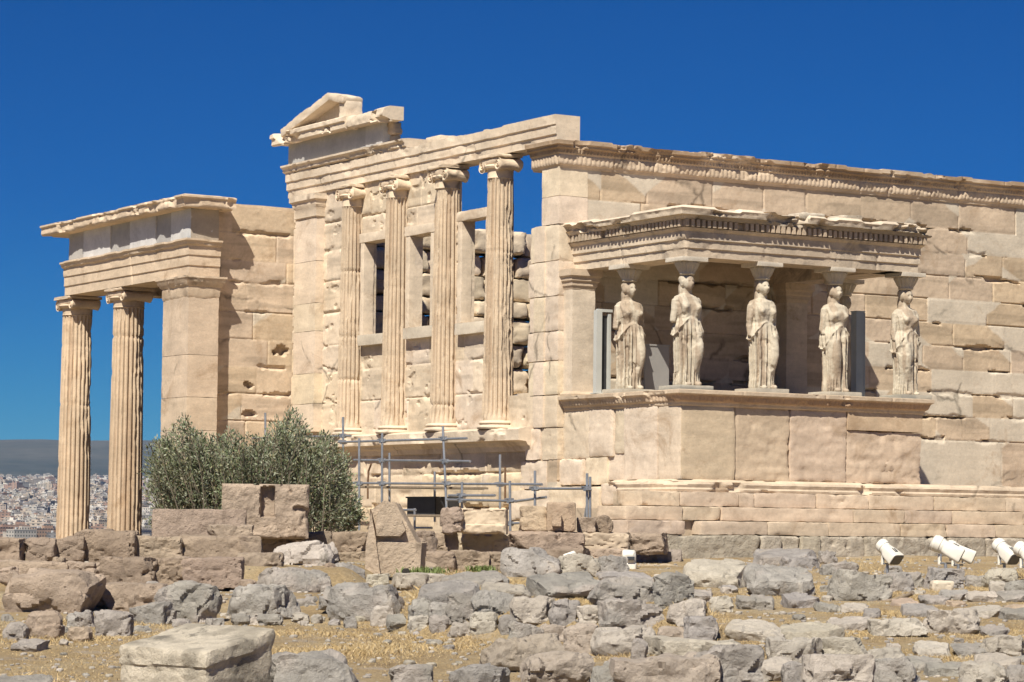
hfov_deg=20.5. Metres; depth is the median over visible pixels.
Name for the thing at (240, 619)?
packing stone
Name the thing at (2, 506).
house
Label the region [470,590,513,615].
boulder
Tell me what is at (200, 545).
stone block
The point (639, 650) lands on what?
boulder
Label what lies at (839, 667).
rock
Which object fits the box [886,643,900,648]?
pebble
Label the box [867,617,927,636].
rock
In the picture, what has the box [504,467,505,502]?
iron rod
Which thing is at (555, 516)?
stone block
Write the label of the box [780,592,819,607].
stone slab
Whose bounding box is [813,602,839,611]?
stone slab
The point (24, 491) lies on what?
city houses
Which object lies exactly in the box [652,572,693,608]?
boulder
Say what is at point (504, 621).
boulder
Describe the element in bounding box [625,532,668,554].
stone block
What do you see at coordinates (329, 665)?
boulder
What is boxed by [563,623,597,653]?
boulder
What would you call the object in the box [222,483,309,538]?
stone block
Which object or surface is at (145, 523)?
house
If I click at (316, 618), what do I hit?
pebble
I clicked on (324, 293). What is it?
temple
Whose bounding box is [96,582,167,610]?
stone block
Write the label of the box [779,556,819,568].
boulder
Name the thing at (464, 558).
stone block
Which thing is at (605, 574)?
stone slab
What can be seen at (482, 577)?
stone slab
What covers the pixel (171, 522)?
stone block
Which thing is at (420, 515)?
plank
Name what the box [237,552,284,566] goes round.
stone block
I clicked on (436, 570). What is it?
weeds
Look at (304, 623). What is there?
pebble
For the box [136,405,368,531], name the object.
olive tree
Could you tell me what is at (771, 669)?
stone slab
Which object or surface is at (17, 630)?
boulder
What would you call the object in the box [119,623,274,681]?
marble block
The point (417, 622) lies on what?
boulder
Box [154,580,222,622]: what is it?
boulder
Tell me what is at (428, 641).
pebble
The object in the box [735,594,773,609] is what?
stone slab
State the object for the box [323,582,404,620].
boulder
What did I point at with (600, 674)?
stone slab
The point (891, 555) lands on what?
floodlight
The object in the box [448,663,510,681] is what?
boulder
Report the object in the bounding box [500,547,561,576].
boulder
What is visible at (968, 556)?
floodlight
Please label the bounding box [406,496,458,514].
metal tub
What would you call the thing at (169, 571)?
stone block
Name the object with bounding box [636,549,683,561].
boulder
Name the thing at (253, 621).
pebble
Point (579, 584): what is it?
stone slab
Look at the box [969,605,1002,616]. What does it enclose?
stone slab
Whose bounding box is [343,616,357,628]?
pebble
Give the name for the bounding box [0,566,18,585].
stone block
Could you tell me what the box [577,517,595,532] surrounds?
stone block
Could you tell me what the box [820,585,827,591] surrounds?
rubble stone
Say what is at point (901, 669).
boulder
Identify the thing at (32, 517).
house
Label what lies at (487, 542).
stone block
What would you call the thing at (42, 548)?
stone block
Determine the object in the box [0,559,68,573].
stone block
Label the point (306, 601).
boulder
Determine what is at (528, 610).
boulder
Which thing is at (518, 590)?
stone slab
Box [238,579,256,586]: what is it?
packing stone
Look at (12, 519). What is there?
house
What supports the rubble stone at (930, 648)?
on the ground at (337, 575)
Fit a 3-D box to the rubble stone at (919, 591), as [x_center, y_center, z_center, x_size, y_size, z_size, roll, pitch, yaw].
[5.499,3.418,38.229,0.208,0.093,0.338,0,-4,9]
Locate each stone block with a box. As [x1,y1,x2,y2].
[0,537,26,560]
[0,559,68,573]
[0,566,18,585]
[24,537,56,560]
[56,536,85,561]
[66,560,99,573]
[74,529,139,561]
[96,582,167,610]
[99,556,161,582]
[136,535,182,557]
[152,509,246,536]
[155,557,187,584]
[180,534,263,557]
[181,556,244,589]
[207,524,253,535]
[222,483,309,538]
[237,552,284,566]
[261,539,303,552]
[304,531,331,543]
[332,531,367,551]
[338,551,365,560]
[416,530,437,550]
[426,551,455,571]
[435,533,458,550]
[440,507,463,534]
[449,550,489,571]
[457,508,507,533]
[457,533,509,551]
[487,551,500,571]
[508,530,584,549]
[519,502,575,530]
[545,548,590,557]
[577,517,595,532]
[583,532,628,549]
[589,548,625,558]
[594,515,613,532]
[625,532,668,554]
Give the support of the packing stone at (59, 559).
on the ground at (337, 575)
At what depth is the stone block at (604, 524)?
45.80 m
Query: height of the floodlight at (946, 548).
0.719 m
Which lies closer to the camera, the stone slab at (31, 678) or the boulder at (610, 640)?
the stone slab at (31, 678)
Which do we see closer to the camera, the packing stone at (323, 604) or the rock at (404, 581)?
the packing stone at (323, 604)
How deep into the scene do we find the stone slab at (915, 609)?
33.36 m
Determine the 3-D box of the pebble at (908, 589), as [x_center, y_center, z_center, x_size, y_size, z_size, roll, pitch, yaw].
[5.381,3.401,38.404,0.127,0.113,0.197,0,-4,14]
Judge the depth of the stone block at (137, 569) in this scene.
35.17 m
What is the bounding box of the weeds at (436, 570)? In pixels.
[394,566,456,573]
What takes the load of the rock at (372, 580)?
on the ground at (337, 575)
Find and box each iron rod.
[367,463,371,498]
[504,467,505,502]
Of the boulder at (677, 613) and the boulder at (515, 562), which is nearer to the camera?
the boulder at (677, 613)
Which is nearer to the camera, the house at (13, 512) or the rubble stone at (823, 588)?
the rubble stone at (823, 588)
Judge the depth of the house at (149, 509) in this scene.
3647.34 m
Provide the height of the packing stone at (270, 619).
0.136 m
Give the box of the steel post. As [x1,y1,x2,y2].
[850,311,864,395]
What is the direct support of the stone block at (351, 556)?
on the ground at (337, 575)
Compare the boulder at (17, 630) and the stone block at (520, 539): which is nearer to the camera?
the boulder at (17, 630)
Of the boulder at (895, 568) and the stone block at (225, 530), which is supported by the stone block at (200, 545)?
the stone block at (225, 530)
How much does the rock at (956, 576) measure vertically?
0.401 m
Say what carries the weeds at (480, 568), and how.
on the ground at (337, 575)
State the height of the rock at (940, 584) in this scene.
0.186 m
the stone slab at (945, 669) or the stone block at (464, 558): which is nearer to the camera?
the stone slab at (945, 669)
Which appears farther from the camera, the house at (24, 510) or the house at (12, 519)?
the house at (24, 510)
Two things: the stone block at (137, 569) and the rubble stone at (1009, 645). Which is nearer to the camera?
the rubble stone at (1009, 645)
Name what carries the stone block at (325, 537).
on the ground at (337, 575)
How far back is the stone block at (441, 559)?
42.29 m
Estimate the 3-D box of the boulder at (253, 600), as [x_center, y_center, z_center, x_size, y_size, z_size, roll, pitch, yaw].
[-2.824,2.976,31.807,0.838,0.494,0.562,0,-4,12]
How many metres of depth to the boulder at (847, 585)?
36.45 m
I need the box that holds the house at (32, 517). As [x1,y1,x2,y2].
[24,515,35,521]
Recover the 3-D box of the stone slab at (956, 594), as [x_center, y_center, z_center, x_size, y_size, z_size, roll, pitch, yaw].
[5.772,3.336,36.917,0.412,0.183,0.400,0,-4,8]
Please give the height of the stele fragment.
1.047 m
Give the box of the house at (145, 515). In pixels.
[142,512,150,517]
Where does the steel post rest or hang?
on the temple
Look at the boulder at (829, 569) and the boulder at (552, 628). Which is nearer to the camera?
the boulder at (552, 628)
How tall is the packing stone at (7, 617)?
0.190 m
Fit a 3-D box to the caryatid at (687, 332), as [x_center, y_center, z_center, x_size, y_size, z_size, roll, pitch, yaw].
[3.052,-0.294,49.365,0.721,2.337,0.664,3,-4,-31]
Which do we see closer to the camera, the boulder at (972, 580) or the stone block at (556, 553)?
the boulder at (972, 580)
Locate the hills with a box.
[0,439,159,476]
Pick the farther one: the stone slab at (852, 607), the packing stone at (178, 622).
the stone slab at (852, 607)
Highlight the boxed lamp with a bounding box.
[622,550,636,568]
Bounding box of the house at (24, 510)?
[17,508,27,512]
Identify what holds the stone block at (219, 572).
on the ground at (337, 575)
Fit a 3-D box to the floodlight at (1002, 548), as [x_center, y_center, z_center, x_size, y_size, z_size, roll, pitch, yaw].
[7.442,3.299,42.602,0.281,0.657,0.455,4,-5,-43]
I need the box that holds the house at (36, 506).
[29,504,44,509]
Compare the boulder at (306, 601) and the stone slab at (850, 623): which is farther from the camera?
the boulder at (306, 601)
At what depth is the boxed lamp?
43.73 m
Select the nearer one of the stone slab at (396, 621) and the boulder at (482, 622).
the boulder at (482, 622)
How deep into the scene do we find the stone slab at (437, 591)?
29.75 m
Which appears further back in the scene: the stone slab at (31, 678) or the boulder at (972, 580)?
the boulder at (972, 580)
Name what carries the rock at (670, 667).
on the ground at (337, 575)
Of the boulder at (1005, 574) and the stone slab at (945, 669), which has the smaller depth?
the stone slab at (945, 669)
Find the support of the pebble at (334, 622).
on the ground at (337, 575)
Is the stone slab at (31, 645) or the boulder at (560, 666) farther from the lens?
the stone slab at (31, 645)
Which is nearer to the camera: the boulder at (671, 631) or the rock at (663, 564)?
the boulder at (671, 631)
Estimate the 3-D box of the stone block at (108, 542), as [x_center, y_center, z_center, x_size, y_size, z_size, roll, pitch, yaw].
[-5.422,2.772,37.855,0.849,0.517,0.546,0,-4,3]
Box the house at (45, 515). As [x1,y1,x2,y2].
[37,513,55,520]
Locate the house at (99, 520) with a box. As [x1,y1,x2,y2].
[91,517,106,525]
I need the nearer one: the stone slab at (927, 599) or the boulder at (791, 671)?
the boulder at (791, 671)
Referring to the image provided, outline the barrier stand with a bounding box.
[590,309,612,393]
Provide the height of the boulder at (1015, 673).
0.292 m
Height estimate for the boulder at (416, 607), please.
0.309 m
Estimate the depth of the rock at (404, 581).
37.57 m
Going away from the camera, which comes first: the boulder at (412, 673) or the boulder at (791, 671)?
the boulder at (412, 673)
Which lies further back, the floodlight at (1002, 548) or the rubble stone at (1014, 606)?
the floodlight at (1002, 548)
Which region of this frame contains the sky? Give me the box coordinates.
[0,0,1023,440]
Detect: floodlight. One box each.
[876,539,903,573]
[930,535,964,567]
[949,540,975,568]
[992,538,1020,567]
[1013,541,1023,567]
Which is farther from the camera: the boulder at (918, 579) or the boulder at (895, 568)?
the boulder at (895, 568)
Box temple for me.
[40,93,1023,558]
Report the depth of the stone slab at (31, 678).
22.68 m
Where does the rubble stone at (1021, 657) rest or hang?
on the ground at (337, 575)
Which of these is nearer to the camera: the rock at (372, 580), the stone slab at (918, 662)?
the stone slab at (918, 662)
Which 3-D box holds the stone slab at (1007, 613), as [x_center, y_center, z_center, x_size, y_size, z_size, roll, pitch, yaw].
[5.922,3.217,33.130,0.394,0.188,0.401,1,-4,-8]
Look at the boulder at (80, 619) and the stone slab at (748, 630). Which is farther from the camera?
the boulder at (80, 619)
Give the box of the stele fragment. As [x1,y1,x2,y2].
[365,501,426,573]
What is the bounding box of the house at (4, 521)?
[0,519,9,523]
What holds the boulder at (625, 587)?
on the ground at (337, 575)
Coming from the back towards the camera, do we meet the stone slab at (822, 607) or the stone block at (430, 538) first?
the stone block at (430, 538)
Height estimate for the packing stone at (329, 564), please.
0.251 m
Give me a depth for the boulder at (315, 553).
37.59 m
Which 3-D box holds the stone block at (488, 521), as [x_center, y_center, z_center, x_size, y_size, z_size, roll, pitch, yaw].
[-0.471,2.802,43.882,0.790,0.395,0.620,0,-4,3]
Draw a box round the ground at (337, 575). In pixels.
[0,551,1023,681]
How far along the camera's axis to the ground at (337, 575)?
29.55 m
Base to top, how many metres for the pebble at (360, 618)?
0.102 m
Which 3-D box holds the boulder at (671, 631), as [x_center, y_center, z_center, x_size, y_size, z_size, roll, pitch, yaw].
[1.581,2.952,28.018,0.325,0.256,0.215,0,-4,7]
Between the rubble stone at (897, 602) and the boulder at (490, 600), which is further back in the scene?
the rubble stone at (897, 602)
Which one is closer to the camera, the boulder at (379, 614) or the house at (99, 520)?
the boulder at (379, 614)
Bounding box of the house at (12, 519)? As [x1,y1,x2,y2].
[7,517,19,522]
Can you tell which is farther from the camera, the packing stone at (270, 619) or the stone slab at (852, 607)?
the stone slab at (852, 607)
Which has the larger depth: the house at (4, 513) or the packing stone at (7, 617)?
the house at (4, 513)
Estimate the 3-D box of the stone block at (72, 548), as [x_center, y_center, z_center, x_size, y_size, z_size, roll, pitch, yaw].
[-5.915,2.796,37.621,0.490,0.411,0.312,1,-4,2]
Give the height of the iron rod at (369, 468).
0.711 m
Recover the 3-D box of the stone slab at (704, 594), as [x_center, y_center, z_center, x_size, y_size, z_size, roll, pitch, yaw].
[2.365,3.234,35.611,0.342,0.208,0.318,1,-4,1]
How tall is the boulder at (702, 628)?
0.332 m
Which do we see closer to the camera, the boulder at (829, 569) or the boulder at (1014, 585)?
the boulder at (1014, 585)
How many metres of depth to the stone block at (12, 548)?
37.18 m
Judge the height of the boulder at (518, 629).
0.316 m
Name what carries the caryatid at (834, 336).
on the temple
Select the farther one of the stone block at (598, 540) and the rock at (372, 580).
the stone block at (598, 540)
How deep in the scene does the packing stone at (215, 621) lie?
30.42 m
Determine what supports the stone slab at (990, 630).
on the ground at (337, 575)
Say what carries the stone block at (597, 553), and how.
on the ground at (337, 575)
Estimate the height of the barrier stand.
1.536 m
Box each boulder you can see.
[2,568,105,612]
[2,621,29,640]
[25,610,64,639]
[66,610,94,626]
[67,626,92,641]
[94,609,133,636]
[129,601,176,624]
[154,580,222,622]
[227,583,300,618]
[257,567,331,592]
[270,648,357,681]
[273,540,338,565]
[296,596,317,606]
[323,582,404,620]
[335,562,365,579]
[370,605,395,625]
[388,664,432,681]
[407,614,428,633]
[408,598,430,619]
[428,601,446,617]
[429,615,450,633]
[445,592,472,624]
[447,621,470,637]
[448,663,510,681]
[469,611,497,635]
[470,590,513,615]
[498,614,516,634]
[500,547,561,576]
[507,621,543,638]
[509,595,555,624]
[519,651,594,681]
[539,623,566,641]
[548,598,580,625]
[558,553,601,576]
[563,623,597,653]
[587,576,653,604]
[590,625,655,656]
[598,554,629,571]
[630,638,647,658]
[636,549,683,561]
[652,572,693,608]
[657,626,683,637]
[666,598,705,626]
[683,615,718,639]
[693,644,764,681]
[709,595,733,611]
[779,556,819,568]
[781,661,801,681]
[818,550,837,564]
[819,560,858,574]
[827,569,892,600]
[864,647,904,658]
[874,657,920,681]
[883,571,914,591]
[884,565,901,572]
[907,571,924,586]
[958,660,1008,681]
[964,575,983,586]
[981,568,1017,587]
[1004,580,1023,590]
[1006,664,1023,681]
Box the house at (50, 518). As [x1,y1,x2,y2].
[43,516,55,521]
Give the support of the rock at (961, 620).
on the ground at (337, 575)
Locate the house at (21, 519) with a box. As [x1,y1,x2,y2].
[16,517,28,521]
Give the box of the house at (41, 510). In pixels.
[32,508,49,512]
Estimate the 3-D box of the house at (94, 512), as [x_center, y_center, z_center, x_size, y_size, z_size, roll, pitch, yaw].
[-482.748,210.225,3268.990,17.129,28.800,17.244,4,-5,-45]
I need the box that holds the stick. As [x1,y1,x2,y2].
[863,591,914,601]
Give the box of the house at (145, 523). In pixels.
[142,520,151,528]
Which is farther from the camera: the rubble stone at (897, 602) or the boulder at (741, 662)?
the rubble stone at (897, 602)
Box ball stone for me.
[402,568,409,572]
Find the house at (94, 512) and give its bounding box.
[89,510,104,515]
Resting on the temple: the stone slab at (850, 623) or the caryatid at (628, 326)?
the caryatid at (628, 326)
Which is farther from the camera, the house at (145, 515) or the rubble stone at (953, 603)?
the house at (145, 515)
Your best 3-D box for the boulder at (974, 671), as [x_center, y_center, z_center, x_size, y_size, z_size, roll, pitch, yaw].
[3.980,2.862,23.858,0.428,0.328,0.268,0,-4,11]
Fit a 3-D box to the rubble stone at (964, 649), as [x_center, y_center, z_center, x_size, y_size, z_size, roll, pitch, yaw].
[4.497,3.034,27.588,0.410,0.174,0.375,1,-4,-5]
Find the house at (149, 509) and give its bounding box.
[142,506,154,511]
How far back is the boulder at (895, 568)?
43.61 m
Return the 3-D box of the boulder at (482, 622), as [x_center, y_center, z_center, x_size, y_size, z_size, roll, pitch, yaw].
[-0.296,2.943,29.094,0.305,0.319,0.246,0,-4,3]
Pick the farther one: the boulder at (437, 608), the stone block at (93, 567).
the stone block at (93, 567)
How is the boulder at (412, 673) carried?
on the ground at (337, 575)
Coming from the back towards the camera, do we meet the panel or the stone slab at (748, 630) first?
the panel
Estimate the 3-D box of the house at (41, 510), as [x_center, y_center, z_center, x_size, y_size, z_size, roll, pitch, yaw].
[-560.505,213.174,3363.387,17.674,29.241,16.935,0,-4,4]
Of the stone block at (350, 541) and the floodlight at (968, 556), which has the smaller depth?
the floodlight at (968, 556)
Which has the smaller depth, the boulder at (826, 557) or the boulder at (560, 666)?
the boulder at (560, 666)
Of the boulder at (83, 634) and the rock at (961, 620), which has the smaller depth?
the boulder at (83, 634)
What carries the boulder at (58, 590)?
on the ground at (337, 575)
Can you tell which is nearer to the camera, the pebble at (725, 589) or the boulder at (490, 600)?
the boulder at (490, 600)
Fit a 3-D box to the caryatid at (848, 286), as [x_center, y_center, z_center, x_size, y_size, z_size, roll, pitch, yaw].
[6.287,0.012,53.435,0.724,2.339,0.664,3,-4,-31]
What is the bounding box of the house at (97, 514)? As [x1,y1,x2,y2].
[92,513,101,517]
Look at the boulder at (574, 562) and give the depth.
41.40 m
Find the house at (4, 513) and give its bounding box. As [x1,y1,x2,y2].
[0,510,10,517]
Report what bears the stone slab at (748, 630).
on the ground at (337, 575)
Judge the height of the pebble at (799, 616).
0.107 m
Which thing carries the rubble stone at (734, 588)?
on the ground at (337, 575)
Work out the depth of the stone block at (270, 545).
41.59 m
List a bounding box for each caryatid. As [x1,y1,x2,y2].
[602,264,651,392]
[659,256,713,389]
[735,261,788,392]
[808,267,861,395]
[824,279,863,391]
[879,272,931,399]
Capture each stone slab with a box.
[0,674,52,681]
[11,638,49,651]
[386,613,406,631]
[417,579,479,602]
[441,570,509,586]
[481,582,530,597]
[526,571,600,598]
[590,662,614,681]
[596,571,653,581]
[694,589,712,601]
[724,619,783,640]
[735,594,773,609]
[753,548,816,565]
[761,656,791,680]
[779,622,844,639]
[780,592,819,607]
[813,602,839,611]
[826,616,870,630]
[840,602,867,612]
[863,608,880,617]
[900,603,939,616]
[904,655,942,670]
[918,594,949,604]
[923,661,961,676]
[938,589,968,600]
[965,590,997,601]
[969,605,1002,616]
[974,652,1020,668]
[979,624,1009,636]
[996,589,1023,601]
[998,607,1023,619]
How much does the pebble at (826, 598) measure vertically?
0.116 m
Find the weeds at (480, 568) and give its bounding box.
[464,565,500,571]
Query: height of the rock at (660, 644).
0.314 m
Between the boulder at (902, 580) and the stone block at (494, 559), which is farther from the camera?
the stone block at (494, 559)
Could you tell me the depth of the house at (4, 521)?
2888.03 m
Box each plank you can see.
[351,485,487,488]
[406,514,439,516]
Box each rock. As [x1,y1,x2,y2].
[366,573,388,586]
[391,572,448,590]
[480,633,564,671]
[576,604,598,623]
[598,598,664,628]
[608,651,720,681]
[639,563,675,565]
[644,635,740,656]
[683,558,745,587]
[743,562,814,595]
[765,636,822,661]
[801,653,875,681]
[821,636,866,654]
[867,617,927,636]
[923,566,964,588]
[923,608,979,633]
[929,580,953,590]
[989,581,1004,591]
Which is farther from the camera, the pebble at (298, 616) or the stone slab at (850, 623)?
the pebble at (298, 616)
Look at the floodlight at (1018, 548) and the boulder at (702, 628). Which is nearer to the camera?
the boulder at (702, 628)
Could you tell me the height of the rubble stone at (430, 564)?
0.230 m
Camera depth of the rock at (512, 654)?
24.88 m
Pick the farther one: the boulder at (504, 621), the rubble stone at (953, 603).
the rubble stone at (953, 603)
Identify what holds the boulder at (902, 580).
on the ground at (337, 575)
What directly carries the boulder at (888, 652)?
on the ground at (337, 575)
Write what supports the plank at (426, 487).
on the scaffold
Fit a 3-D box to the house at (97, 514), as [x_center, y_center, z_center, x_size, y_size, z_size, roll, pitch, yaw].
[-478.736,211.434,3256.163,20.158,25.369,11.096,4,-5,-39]
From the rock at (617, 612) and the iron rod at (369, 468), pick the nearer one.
the rock at (617, 612)
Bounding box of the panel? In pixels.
[644,344,669,389]
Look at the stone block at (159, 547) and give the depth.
37.78 m
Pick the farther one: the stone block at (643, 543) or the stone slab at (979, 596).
the stone block at (643, 543)
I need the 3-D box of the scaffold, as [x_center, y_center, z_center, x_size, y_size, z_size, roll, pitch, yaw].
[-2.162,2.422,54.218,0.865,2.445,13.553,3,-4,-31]
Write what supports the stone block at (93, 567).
on the ground at (337, 575)
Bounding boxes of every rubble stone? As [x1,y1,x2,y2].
[425,561,436,567]
[721,585,737,592]
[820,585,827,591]
[890,598,917,605]
[911,590,925,593]
[912,640,950,656]
[945,600,965,606]
[950,642,987,656]
[979,634,1023,655]
[1003,604,1023,608]
[1013,655,1023,662]
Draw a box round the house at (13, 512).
[11,510,20,515]
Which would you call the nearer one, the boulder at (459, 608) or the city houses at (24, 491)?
the boulder at (459, 608)
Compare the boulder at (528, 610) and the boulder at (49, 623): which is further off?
the boulder at (528, 610)
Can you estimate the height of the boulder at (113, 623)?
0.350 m
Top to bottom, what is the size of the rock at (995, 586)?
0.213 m
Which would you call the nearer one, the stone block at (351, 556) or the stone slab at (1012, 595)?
the stone slab at (1012, 595)
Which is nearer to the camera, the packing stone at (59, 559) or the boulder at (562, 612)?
the boulder at (562, 612)
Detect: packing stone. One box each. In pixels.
[1,614,13,621]
[52,556,65,561]
[134,625,151,631]
[171,618,191,627]
[205,618,224,625]
[231,613,250,625]
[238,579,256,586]
[257,614,282,625]
[318,596,327,610]
[324,562,336,567]
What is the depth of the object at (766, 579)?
37.40 m
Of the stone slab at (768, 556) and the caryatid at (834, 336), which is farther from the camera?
the caryatid at (834, 336)
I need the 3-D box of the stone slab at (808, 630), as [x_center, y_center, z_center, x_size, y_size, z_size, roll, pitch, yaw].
[3.121,3.059,29.518,0.708,0.240,0.528,0,-4,7]
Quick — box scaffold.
[252,413,591,530]
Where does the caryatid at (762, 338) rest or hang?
on the temple
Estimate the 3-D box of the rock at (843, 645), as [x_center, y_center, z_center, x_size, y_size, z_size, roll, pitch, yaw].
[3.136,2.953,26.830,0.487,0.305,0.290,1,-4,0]
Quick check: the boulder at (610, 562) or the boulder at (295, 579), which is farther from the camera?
the boulder at (610, 562)
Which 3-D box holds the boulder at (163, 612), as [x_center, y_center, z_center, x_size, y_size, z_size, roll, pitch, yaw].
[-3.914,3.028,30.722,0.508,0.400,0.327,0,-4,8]
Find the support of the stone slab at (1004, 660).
on the ground at (337, 575)
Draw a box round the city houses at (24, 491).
[0,473,158,538]
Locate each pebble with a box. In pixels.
[59,639,68,645]
[249,617,258,624]
[292,612,309,622]
[300,621,309,625]
[311,614,322,622]
[328,619,340,625]
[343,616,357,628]
[355,616,365,621]
[426,639,442,644]
[442,644,453,649]
[720,587,731,592]
[792,614,805,619]
[821,595,832,600]
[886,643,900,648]
[903,587,911,591]
[954,638,963,642]
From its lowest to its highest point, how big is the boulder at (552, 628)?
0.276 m
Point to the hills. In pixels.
(22, 457)
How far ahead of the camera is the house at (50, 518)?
3050.75 m
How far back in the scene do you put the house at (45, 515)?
3149.38 m
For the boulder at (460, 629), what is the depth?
29.02 m
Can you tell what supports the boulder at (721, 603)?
on the ground at (337, 575)
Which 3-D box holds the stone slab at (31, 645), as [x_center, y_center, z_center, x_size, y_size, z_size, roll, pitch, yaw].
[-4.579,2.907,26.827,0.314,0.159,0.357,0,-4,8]
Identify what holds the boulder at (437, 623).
on the ground at (337, 575)
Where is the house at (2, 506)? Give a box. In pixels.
[0,502,5,510]
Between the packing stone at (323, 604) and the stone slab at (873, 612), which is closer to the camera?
the packing stone at (323, 604)
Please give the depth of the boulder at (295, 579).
35.48 m
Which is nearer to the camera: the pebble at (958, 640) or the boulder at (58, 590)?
the pebble at (958, 640)
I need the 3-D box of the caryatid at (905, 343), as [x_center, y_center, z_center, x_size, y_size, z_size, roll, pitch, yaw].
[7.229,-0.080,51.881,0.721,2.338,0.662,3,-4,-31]
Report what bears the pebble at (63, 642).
on the ground at (337, 575)
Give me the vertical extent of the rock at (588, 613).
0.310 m
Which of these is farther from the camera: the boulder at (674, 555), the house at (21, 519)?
the house at (21, 519)
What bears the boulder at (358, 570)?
on the ground at (337, 575)
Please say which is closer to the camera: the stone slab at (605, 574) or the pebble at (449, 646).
the pebble at (449, 646)
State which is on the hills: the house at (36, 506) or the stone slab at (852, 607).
the house at (36, 506)
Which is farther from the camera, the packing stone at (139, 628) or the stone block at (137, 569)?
the stone block at (137, 569)

